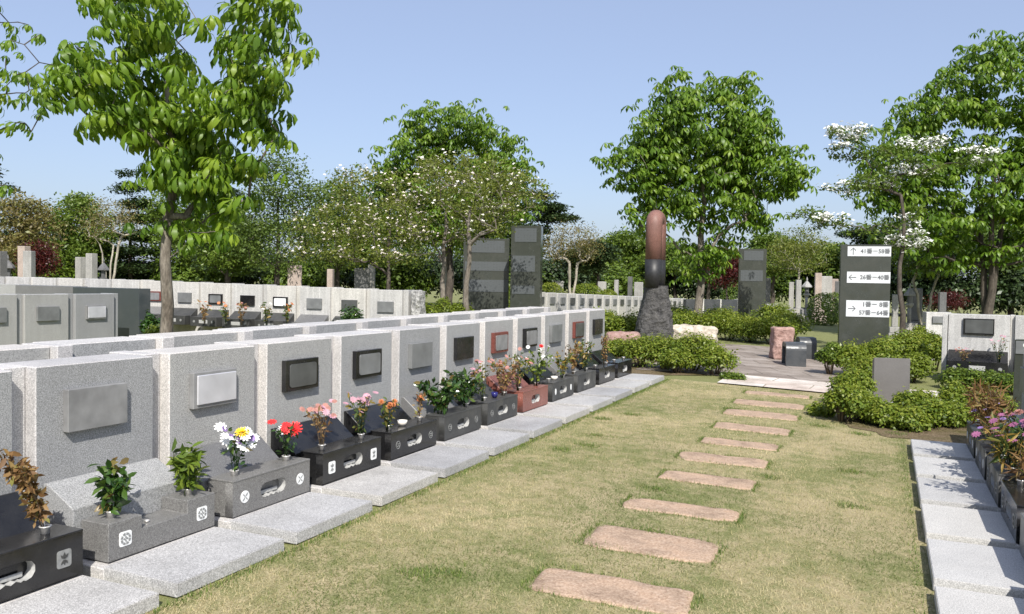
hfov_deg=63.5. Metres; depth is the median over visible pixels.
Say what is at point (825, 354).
shrub
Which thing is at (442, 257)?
dogwood tree
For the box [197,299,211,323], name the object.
bouquet
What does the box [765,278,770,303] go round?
tombstone
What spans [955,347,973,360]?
bouquet
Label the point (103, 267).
stone lantern
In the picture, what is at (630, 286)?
tombstone
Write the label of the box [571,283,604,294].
shrub
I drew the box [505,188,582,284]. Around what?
pine tree
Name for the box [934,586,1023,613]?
paving slab
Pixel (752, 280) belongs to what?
signpost
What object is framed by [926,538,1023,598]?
paving slab
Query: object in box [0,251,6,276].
tombstone
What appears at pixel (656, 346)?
shrub
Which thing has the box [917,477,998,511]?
paving slab
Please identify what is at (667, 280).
background bush
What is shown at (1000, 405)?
bouquet
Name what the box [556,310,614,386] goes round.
wall grave
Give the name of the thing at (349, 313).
shrub
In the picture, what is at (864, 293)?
signpost
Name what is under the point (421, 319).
wall grave
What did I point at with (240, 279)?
background bush
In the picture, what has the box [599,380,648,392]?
paving slab
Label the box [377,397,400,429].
bouquet
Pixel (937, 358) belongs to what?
shrub
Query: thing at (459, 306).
shrub
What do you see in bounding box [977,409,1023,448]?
bouquet
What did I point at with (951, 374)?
shrub
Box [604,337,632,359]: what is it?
shrub
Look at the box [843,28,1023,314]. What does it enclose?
chestnut tree
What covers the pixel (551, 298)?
wall grave
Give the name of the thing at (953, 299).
red maple
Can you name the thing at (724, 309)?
shrub
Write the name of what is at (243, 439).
bouquet
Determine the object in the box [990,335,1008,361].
bouquet
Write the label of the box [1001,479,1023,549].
wall grave
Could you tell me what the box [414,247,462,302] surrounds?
background bush
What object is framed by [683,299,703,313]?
polished wall grave
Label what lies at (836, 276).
background bush
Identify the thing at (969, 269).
broadleaf tree
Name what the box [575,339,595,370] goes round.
flower bouquet
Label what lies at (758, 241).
broadleaf tree
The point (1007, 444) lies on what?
bouquet
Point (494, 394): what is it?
cup
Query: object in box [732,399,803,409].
stepping stone
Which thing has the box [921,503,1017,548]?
paving slab
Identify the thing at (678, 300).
wall grave
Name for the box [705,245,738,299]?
red maple
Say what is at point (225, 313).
bouquet
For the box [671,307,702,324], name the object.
shrub
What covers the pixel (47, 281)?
wall grave
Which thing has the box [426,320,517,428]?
wall grave
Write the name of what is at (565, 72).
sky
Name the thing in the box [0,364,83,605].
wall grave
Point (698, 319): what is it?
shrub
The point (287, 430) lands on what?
bouquet
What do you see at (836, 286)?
tombstone
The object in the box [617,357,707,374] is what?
side bed
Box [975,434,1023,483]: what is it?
wall grave
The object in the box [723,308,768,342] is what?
shrub
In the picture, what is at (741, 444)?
stepping stone
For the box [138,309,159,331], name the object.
shrub
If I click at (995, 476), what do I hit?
wall grave
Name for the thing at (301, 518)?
paving slab
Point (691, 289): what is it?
background bush
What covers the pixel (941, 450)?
paving slab
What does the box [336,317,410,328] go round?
wall grave
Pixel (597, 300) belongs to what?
wall grave
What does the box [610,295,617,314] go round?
wall grave
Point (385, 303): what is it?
wall grave
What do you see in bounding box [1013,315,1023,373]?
wall grave
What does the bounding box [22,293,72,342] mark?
wall grave
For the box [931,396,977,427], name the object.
shrub
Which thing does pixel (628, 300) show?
wall grave
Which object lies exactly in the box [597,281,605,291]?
tombstone
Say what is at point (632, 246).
broadleaf tree
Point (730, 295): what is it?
shrub
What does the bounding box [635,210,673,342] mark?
stone sculpture
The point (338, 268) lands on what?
broadleaf tree
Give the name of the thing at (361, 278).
tombstone
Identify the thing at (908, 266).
budding tree
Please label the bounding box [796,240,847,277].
broadleaf tree
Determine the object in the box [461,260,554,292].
background bush
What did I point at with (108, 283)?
wall grave
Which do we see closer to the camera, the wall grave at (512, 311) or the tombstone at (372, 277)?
the wall grave at (512, 311)
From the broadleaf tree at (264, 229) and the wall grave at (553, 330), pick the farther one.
the broadleaf tree at (264, 229)
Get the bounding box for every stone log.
[606,331,640,340]
[673,324,717,341]
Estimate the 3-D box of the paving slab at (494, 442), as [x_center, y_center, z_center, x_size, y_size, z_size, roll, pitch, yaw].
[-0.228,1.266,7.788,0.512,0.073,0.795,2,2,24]
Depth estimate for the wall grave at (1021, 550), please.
4.94 m
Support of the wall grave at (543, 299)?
on the ground at (825, 334)
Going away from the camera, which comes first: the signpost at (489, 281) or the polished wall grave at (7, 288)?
the polished wall grave at (7, 288)
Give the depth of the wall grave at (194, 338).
7.01 m
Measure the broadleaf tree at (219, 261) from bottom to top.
5.301 m
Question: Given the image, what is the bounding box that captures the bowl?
[397,419,406,425]
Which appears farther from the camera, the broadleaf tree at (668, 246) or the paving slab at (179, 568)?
the broadleaf tree at (668, 246)
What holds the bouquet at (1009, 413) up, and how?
in the wall grave at (995, 476)
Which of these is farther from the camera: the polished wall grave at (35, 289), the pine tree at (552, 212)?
the pine tree at (552, 212)
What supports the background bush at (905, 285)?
on the ground at (825, 334)
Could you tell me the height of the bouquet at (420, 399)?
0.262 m
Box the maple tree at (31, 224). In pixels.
[0,187,74,272]
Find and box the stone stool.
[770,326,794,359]
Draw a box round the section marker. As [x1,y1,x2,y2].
[1013,339,1023,410]
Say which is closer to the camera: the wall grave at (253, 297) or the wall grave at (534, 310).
the wall grave at (534, 310)
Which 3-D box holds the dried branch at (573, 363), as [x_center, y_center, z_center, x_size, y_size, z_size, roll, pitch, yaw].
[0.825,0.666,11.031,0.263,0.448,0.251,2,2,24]
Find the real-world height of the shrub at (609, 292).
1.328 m
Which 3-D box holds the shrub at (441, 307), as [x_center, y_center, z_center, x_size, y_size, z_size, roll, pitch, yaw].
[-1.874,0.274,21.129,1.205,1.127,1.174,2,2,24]
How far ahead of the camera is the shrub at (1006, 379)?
12.51 m
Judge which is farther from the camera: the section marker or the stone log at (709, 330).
the stone log at (709, 330)
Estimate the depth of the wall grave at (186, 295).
19.80 m
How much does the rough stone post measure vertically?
1.284 m
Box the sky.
[0,0,1023,283]
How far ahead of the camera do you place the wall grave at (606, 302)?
32.84 m
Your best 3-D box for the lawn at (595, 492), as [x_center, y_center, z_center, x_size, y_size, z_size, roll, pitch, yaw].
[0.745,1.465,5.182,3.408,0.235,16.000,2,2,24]
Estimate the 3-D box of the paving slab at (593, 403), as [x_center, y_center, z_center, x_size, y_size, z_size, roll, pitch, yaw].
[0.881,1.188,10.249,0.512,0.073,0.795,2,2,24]
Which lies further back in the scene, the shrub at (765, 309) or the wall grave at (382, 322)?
the shrub at (765, 309)
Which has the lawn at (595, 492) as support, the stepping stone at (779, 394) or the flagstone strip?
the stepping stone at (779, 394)
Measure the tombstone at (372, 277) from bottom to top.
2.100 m
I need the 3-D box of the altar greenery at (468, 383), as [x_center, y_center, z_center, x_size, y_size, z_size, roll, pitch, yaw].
[-0.498,0.794,8.164,0.431,0.382,0.372,0,2,-39]
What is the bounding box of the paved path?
[637,344,870,382]
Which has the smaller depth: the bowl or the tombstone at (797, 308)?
the bowl
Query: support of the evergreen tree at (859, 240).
on the ground at (825, 334)
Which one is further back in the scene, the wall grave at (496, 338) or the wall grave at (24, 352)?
the wall grave at (496, 338)
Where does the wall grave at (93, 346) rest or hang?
on the ground at (825, 334)
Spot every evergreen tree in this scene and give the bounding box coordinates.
[0,163,37,274]
[186,188,270,282]
[833,221,898,267]
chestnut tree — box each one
[0,5,74,198]
[14,0,319,332]
[355,98,549,306]
[589,65,820,315]
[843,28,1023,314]
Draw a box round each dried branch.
[0,449,52,527]
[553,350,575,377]
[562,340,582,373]
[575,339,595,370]
[601,334,609,364]
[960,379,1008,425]
[1002,442,1023,479]
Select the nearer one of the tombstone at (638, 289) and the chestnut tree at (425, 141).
the chestnut tree at (425, 141)
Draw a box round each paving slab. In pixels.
[0,576,158,613]
[103,527,283,597]
[230,492,371,543]
[321,466,437,505]
[390,445,488,477]
[444,429,528,455]
[487,416,561,437]
[523,404,589,423]
[553,395,612,411]
[578,387,631,401]
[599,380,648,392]
[618,374,663,384]
[910,439,974,460]
[913,456,985,482]
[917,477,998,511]
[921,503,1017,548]
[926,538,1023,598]
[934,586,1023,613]
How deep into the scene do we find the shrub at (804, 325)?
22.33 m
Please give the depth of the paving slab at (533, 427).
8.49 m
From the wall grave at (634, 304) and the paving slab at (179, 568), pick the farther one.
the wall grave at (634, 304)
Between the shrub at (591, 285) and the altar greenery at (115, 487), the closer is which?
the altar greenery at (115, 487)
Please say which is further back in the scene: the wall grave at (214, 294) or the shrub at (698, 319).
the shrub at (698, 319)
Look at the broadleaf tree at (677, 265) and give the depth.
51.70 m
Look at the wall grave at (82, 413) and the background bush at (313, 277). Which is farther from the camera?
the background bush at (313, 277)
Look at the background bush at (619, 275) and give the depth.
56.56 m
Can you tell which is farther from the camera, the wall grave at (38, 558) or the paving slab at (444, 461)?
the paving slab at (444, 461)
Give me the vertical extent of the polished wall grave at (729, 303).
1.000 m
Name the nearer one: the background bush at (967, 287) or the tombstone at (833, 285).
the tombstone at (833, 285)
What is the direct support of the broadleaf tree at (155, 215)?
on the ground at (825, 334)
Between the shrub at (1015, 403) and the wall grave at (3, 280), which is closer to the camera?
the shrub at (1015, 403)
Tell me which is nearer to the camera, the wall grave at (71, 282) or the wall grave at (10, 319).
the wall grave at (10, 319)
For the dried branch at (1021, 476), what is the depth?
5.70 m
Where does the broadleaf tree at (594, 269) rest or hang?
on the ground at (825, 334)
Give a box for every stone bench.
[781,341,806,366]
[796,336,816,358]
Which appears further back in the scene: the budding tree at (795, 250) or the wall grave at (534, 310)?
the budding tree at (795, 250)
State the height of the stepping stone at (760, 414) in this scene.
0.046 m
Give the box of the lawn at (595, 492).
[147,379,936,613]
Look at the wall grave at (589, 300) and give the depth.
31.27 m
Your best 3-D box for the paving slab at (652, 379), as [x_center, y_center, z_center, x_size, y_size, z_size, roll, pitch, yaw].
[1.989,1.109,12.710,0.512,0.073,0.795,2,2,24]
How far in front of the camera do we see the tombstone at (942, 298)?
23.91 m
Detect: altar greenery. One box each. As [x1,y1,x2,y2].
[84,457,136,514]
[166,438,209,494]
[413,377,465,414]
[443,367,483,406]
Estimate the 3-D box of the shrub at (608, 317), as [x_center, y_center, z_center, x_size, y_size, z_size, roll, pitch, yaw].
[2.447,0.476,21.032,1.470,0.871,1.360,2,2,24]
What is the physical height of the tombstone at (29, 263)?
2.300 m
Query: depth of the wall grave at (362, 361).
7.06 m
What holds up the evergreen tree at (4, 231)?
on the ground at (825, 334)
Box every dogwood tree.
[277,162,442,289]
[343,153,555,302]
[415,147,549,310]
[784,120,1001,335]
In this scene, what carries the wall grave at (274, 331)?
on the ground at (825, 334)
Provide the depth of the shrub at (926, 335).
15.99 m
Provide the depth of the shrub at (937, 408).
9.49 m
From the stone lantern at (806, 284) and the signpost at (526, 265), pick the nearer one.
the signpost at (526, 265)
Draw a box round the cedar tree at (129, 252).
[71,168,159,279]
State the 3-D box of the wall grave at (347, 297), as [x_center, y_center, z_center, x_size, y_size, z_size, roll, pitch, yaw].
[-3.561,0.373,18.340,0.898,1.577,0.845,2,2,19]
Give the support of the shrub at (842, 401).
on the lawn at (595, 492)
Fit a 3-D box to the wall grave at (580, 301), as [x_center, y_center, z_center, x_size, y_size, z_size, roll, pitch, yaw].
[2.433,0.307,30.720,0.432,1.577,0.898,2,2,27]
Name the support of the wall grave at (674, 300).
on the ground at (825, 334)
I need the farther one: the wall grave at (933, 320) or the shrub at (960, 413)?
the wall grave at (933, 320)
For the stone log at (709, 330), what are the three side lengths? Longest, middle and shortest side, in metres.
1.183 x 0.501 x 0.497 m
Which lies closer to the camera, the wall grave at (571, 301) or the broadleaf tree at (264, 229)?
the wall grave at (571, 301)
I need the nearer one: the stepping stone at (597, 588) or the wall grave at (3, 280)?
the stepping stone at (597, 588)
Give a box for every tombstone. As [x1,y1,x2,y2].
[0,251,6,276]
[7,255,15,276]
[18,246,30,276]
[23,251,35,276]
[75,257,85,278]
[86,253,96,278]
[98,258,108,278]
[287,265,301,285]
[327,269,333,286]
[354,268,369,288]
[368,264,374,288]
[555,281,563,292]
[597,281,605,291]
[614,280,618,294]
[627,277,632,295]
[634,282,642,296]
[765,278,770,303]
[788,282,794,311]
[793,280,801,314]
[808,273,826,321]
[821,276,832,317]
[831,279,838,310]
[833,281,838,314]
[889,294,898,336]
[907,288,922,326]
[938,292,946,311]
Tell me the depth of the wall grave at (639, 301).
36.74 m
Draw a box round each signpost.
[463,238,509,310]
[510,226,542,307]
[737,249,766,317]
[838,244,890,345]
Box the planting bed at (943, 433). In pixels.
[844,416,966,443]
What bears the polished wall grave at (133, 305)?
on the ground at (825, 334)
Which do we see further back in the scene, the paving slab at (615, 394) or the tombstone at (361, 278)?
the tombstone at (361, 278)
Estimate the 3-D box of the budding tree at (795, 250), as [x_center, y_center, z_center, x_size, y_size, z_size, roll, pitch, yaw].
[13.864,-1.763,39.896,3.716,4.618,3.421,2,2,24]
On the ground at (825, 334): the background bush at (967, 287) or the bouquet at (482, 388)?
the background bush at (967, 287)
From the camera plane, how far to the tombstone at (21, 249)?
32.82 m
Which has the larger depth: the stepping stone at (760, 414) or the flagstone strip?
the flagstone strip
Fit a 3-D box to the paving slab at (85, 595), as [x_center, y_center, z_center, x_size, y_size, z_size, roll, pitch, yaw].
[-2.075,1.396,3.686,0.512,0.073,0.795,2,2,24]
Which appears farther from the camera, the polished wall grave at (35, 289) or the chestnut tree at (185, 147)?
the polished wall grave at (35, 289)
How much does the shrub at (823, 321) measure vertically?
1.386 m
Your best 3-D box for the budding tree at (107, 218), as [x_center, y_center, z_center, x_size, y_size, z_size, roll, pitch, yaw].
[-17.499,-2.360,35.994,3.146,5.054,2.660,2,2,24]
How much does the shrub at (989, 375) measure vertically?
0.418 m
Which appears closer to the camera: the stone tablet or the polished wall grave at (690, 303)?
the stone tablet
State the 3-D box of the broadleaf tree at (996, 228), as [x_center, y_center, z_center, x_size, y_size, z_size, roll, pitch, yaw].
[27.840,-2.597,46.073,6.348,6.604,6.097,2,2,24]
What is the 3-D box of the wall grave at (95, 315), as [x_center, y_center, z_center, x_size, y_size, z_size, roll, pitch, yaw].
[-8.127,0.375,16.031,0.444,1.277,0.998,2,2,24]
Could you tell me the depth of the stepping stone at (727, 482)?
6.77 m
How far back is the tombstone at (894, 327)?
25.92 m
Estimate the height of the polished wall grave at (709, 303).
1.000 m
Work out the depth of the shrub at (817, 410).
10.12 m
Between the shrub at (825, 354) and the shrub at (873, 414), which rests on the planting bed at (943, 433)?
the shrub at (873, 414)
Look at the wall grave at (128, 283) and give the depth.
20.44 m
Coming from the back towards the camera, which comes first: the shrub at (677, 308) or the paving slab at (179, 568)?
the shrub at (677, 308)
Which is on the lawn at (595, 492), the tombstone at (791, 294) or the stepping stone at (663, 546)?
the stepping stone at (663, 546)
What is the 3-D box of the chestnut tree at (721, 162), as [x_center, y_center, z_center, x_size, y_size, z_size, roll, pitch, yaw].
[5.584,-2.975,24.036,6.179,7.740,4.447,2,2,24]
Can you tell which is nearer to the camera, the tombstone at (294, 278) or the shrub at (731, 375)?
the shrub at (731, 375)
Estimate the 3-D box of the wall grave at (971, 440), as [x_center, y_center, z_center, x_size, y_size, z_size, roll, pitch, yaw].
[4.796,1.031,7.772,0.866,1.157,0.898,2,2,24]
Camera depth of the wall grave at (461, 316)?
11.21 m
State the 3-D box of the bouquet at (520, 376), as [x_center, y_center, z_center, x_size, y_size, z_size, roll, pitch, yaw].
[0.084,0.692,9.303,0.244,0.506,0.391,1,2,15]
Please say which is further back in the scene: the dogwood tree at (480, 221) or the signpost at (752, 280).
the signpost at (752, 280)
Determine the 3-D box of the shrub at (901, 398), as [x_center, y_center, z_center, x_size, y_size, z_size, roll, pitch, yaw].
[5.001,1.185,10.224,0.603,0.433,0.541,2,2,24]
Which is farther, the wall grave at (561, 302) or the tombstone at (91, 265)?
the tombstone at (91, 265)
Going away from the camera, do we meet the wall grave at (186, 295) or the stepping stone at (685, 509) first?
the stepping stone at (685, 509)
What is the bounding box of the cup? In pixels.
[491,392,497,397]
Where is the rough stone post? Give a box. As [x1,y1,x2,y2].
[411,290,426,314]
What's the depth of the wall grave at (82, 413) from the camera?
4.64 m
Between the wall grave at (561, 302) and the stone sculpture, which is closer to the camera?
the stone sculpture
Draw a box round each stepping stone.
[529,568,693,613]
[582,525,718,562]
[622,498,739,521]
[658,471,755,489]
[679,452,767,468]
[701,437,777,450]
[714,422,789,435]
[723,409,799,420]
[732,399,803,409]
[745,391,808,398]
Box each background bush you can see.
[11,259,98,277]
[55,226,132,276]
[97,255,175,280]
[147,257,248,283]
[214,247,290,284]
[257,250,346,287]
[312,257,376,287]
[347,261,438,298]
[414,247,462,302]
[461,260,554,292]
[542,249,605,293]
[577,253,644,295]
[624,262,686,297]
[667,274,737,299]
[723,271,812,305]
[775,266,833,305]
[811,255,893,307]
[890,262,969,312]
[920,269,1023,314]
[965,263,1023,314]
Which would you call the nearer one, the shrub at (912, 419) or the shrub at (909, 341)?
the shrub at (912, 419)
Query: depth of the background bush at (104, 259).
59.02 m
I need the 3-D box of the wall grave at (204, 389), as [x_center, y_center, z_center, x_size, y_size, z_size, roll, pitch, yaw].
[-1.937,0.889,5.606,0.863,1.227,0.898,2,2,24]
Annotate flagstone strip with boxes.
[718,375,940,399]
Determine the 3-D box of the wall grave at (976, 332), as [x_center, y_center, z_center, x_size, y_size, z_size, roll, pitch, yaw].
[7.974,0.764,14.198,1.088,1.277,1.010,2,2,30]
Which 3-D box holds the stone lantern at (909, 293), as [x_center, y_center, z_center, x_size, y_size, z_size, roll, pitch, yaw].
[12.967,0.101,27.009,0.569,1.778,0.569,1,2,4]
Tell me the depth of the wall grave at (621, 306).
34.49 m
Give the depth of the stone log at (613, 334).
18.05 m
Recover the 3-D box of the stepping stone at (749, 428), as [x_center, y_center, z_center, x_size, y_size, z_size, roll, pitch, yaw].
[2.643,1.354,9.137,0.816,0.046,0.438,3,3,21]
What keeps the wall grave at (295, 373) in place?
on the ground at (825, 334)
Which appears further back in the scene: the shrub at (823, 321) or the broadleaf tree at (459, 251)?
the broadleaf tree at (459, 251)
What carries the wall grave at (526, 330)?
on the ground at (825, 334)
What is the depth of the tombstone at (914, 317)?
29.94 m
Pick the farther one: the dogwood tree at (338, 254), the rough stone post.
the dogwood tree at (338, 254)
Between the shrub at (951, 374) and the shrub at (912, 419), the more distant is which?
the shrub at (951, 374)
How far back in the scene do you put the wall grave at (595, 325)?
12.81 m
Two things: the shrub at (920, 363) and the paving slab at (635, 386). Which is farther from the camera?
the shrub at (920, 363)
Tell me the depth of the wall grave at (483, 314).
12.01 m
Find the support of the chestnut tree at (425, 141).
on the ground at (825, 334)
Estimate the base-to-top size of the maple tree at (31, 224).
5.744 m
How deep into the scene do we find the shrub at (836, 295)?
35.78 m
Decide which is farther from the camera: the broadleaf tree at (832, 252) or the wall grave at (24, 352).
the broadleaf tree at (832, 252)
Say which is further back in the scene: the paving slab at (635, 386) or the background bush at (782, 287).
the background bush at (782, 287)
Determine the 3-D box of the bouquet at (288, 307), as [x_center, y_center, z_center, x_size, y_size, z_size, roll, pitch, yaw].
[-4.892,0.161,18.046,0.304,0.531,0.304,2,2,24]
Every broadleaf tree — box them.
[31,190,125,269]
[130,186,213,271]
[185,204,270,282]
[212,146,338,285]
[295,175,385,286]
[345,189,443,279]
[452,206,535,273]
[551,238,623,292]
[598,226,670,293]
[632,239,694,297]
[666,243,738,298]
[737,231,817,303]
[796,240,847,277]
[883,210,1010,284]
[966,219,1023,314]
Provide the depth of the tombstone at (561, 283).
47.91 m
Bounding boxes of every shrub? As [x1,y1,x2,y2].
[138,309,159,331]
[142,324,159,333]
[333,303,363,320]
[426,296,458,313]
[449,300,474,311]
[542,282,565,292]
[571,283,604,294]
[599,289,618,295]
[604,309,635,339]
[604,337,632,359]
[605,307,637,330]
[616,332,660,366]
[639,330,684,368]
[656,348,696,372]
[660,326,724,370]
[670,300,692,313]
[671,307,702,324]
[678,306,722,333]
[691,345,741,375]
[700,308,747,340]
[702,303,746,332]
[719,370,746,380]
[720,284,737,299]
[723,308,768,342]
[743,310,800,343]
[748,300,795,320]
[769,307,816,338]
[805,399,835,417]
[806,292,838,325]
[814,341,844,374]
[819,381,874,422]
[821,292,838,322]
[826,362,879,394]
[829,338,877,370]
[840,350,884,382]
[845,385,886,420]
[857,396,908,428]
[859,333,902,357]
[877,328,930,356]
[878,401,940,432]
[891,386,943,405]
[899,349,936,382]
[904,322,941,359]
[906,395,952,428]
[927,334,941,370]
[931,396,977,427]
[932,363,967,387]
[937,378,983,402]
[945,390,988,415]
[958,362,989,388]
[977,368,1012,388]
[982,382,1019,412]
[991,372,1013,394]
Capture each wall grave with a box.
[0,277,6,283]
[0,284,29,293]
[0,294,21,344]
[0,343,72,362]
[0,351,214,579]
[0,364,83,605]
[7,277,44,284]
[15,285,86,293]
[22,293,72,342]
[33,278,58,285]
[33,335,173,356]
[59,278,94,285]
[73,287,149,336]
[73,293,117,338]
[86,279,125,287]
[114,280,153,287]
[137,341,309,528]
[138,329,252,346]
[143,281,183,319]
[159,282,213,331]
[190,283,244,329]
[221,324,315,339]
[222,284,276,327]
[233,334,380,492]
[255,286,309,325]
[283,320,367,333]
[289,287,343,323]
[310,329,436,466]
[332,288,378,320]
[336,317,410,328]
[370,290,411,317]
[372,324,480,445]
[389,314,447,323]
[419,312,478,321]
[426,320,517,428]
[458,310,505,318]
[462,317,547,415]
[486,308,529,315]
[501,314,573,404]
[505,307,550,313]
[523,312,595,394]
[542,292,545,306]
[546,293,556,311]
[556,293,566,310]
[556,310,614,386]
[566,293,575,309]
[576,294,585,309]
[578,308,631,379]
[585,294,593,307]
[594,295,601,308]
[602,295,609,309]
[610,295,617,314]
[617,296,624,315]
[624,296,631,315]
[631,296,637,315]
[638,297,642,311]
[672,298,676,306]
[677,298,680,307]
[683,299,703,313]
[704,299,721,311]
[722,299,737,313]
[922,312,950,359]
[941,313,1014,379]
[966,353,1023,461]
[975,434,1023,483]
[986,454,1022,511]
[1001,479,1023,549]
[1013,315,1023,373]
[1019,512,1023,558]
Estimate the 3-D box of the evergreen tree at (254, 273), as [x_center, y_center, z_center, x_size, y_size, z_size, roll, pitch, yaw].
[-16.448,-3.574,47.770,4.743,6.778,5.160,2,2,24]
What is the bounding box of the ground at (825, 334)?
[97,278,1023,612]
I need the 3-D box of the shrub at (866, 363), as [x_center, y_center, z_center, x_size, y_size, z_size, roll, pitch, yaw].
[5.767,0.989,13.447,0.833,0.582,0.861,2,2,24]
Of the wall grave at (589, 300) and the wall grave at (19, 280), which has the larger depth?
the wall grave at (589, 300)
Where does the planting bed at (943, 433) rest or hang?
on the ground at (825, 334)
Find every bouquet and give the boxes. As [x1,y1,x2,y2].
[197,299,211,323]
[214,422,259,471]
[217,301,229,323]
[236,301,248,321]
[260,302,272,325]
[267,419,302,458]
[282,302,292,323]
[299,399,336,444]
[343,391,377,435]
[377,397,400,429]
[412,392,425,417]
[469,359,494,400]
[488,355,522,395]
[509,347,533,390]
[518,344,553,385]
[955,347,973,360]
[959,378,1018,437]
[972,412,1023,471]
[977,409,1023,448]
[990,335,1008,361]
[990,408,1023,458]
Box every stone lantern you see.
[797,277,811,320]
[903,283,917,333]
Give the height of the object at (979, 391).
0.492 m
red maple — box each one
[11,235,62,277]
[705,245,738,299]
[922,289,974,311]
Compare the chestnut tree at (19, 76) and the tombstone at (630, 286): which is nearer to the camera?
the chestnut tree at (19, 76)
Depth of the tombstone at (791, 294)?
37.89 m
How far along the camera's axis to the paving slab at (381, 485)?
6.03 m
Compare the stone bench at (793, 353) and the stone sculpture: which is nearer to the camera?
the stone bench at (793, 353)
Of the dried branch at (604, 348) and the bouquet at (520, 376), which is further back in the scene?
the dried branch at (604, 348)
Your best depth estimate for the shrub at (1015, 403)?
10.42 m
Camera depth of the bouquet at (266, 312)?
18.18 m
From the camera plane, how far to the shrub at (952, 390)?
10.57 m
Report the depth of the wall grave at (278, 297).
18.90 m
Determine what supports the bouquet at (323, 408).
in the wall grave at (295, 373)
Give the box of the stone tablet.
[872,358,909,402]
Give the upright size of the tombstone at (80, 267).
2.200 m
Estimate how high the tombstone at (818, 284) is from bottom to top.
2.100 m
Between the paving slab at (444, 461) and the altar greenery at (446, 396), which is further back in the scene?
the altar greenery at (446, 396)
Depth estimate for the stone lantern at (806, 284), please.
35.92 m
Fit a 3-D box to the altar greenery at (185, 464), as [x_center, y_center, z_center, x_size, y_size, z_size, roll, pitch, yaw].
[-1.917,0.946,4.935,0.240,0.341,0.268,1,2,2]
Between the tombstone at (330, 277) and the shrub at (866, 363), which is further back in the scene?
the tombstone at (330, 277)
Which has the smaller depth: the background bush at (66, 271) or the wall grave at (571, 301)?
the wall grave at (571, 301)
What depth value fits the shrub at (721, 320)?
22.54 m
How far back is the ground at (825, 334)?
22.29 m
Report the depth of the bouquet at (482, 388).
8.50 m
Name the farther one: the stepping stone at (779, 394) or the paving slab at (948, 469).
the stepping stone at (779, 394)
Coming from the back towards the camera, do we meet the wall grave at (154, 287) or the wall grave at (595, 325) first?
the wall grave at (154, 287)
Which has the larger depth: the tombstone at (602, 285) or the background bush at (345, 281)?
the background bush at (345, 281)
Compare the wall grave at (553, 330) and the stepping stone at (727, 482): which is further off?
the wall grave at (553, 330)
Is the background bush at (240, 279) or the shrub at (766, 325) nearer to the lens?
the shrub at (766, 325)
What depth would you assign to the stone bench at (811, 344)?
17.46 m
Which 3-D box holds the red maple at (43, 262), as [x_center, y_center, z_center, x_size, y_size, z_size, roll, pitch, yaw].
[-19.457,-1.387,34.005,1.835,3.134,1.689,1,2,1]
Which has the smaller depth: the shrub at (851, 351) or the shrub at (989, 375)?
the shrub at (989, 375)
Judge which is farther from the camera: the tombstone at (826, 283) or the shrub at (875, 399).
the tombstone at (826, 283)
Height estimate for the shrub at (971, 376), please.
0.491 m
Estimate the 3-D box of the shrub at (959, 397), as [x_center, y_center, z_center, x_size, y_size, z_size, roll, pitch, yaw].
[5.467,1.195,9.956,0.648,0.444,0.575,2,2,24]
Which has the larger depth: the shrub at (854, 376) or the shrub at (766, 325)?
the shrub at (766, 325)
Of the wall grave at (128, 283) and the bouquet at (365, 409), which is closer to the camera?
the bouquet at (365, 409)
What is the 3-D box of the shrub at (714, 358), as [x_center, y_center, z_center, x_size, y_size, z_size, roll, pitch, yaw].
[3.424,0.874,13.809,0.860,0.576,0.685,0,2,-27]
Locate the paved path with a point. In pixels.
(756, 360)
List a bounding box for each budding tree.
[72,194,146,278]
[543,218,605,293]
[763,224,836,279]
[891,249,960,326]
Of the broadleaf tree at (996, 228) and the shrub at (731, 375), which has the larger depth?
the broadleaf tree at (996, 228)
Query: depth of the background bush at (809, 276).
54.49 m
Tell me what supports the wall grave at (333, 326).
on the ground at (825, 334)
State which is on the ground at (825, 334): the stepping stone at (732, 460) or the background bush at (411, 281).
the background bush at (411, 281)
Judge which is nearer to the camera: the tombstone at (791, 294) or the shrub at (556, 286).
the tombstone at (791, 294)
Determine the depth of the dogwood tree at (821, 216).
18.45 m
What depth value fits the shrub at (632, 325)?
20.72 m
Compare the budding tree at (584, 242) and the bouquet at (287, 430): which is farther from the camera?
the budding tree at (584, 242)
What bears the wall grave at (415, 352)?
on the ground at (825, 334)
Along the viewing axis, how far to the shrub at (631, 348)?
14.63 m
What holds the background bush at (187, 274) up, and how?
on the ground at (825, 334)
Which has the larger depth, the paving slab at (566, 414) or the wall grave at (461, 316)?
the wall grave at (461, 316)
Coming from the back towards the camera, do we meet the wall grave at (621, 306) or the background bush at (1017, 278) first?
the background bush at (1017, 278)
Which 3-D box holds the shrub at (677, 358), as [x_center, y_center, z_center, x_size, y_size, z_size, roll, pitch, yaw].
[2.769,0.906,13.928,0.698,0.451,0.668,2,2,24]
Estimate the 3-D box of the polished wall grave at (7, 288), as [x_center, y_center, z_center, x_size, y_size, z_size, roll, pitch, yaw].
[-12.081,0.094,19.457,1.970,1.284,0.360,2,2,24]
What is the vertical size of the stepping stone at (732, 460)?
0.045 m
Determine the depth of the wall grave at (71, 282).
21.05 m
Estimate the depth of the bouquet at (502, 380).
8.95 m
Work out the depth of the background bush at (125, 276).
50.31 m
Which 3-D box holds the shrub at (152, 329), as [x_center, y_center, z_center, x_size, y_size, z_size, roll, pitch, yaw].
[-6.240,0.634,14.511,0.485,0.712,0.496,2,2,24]
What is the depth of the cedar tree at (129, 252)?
49.26 m

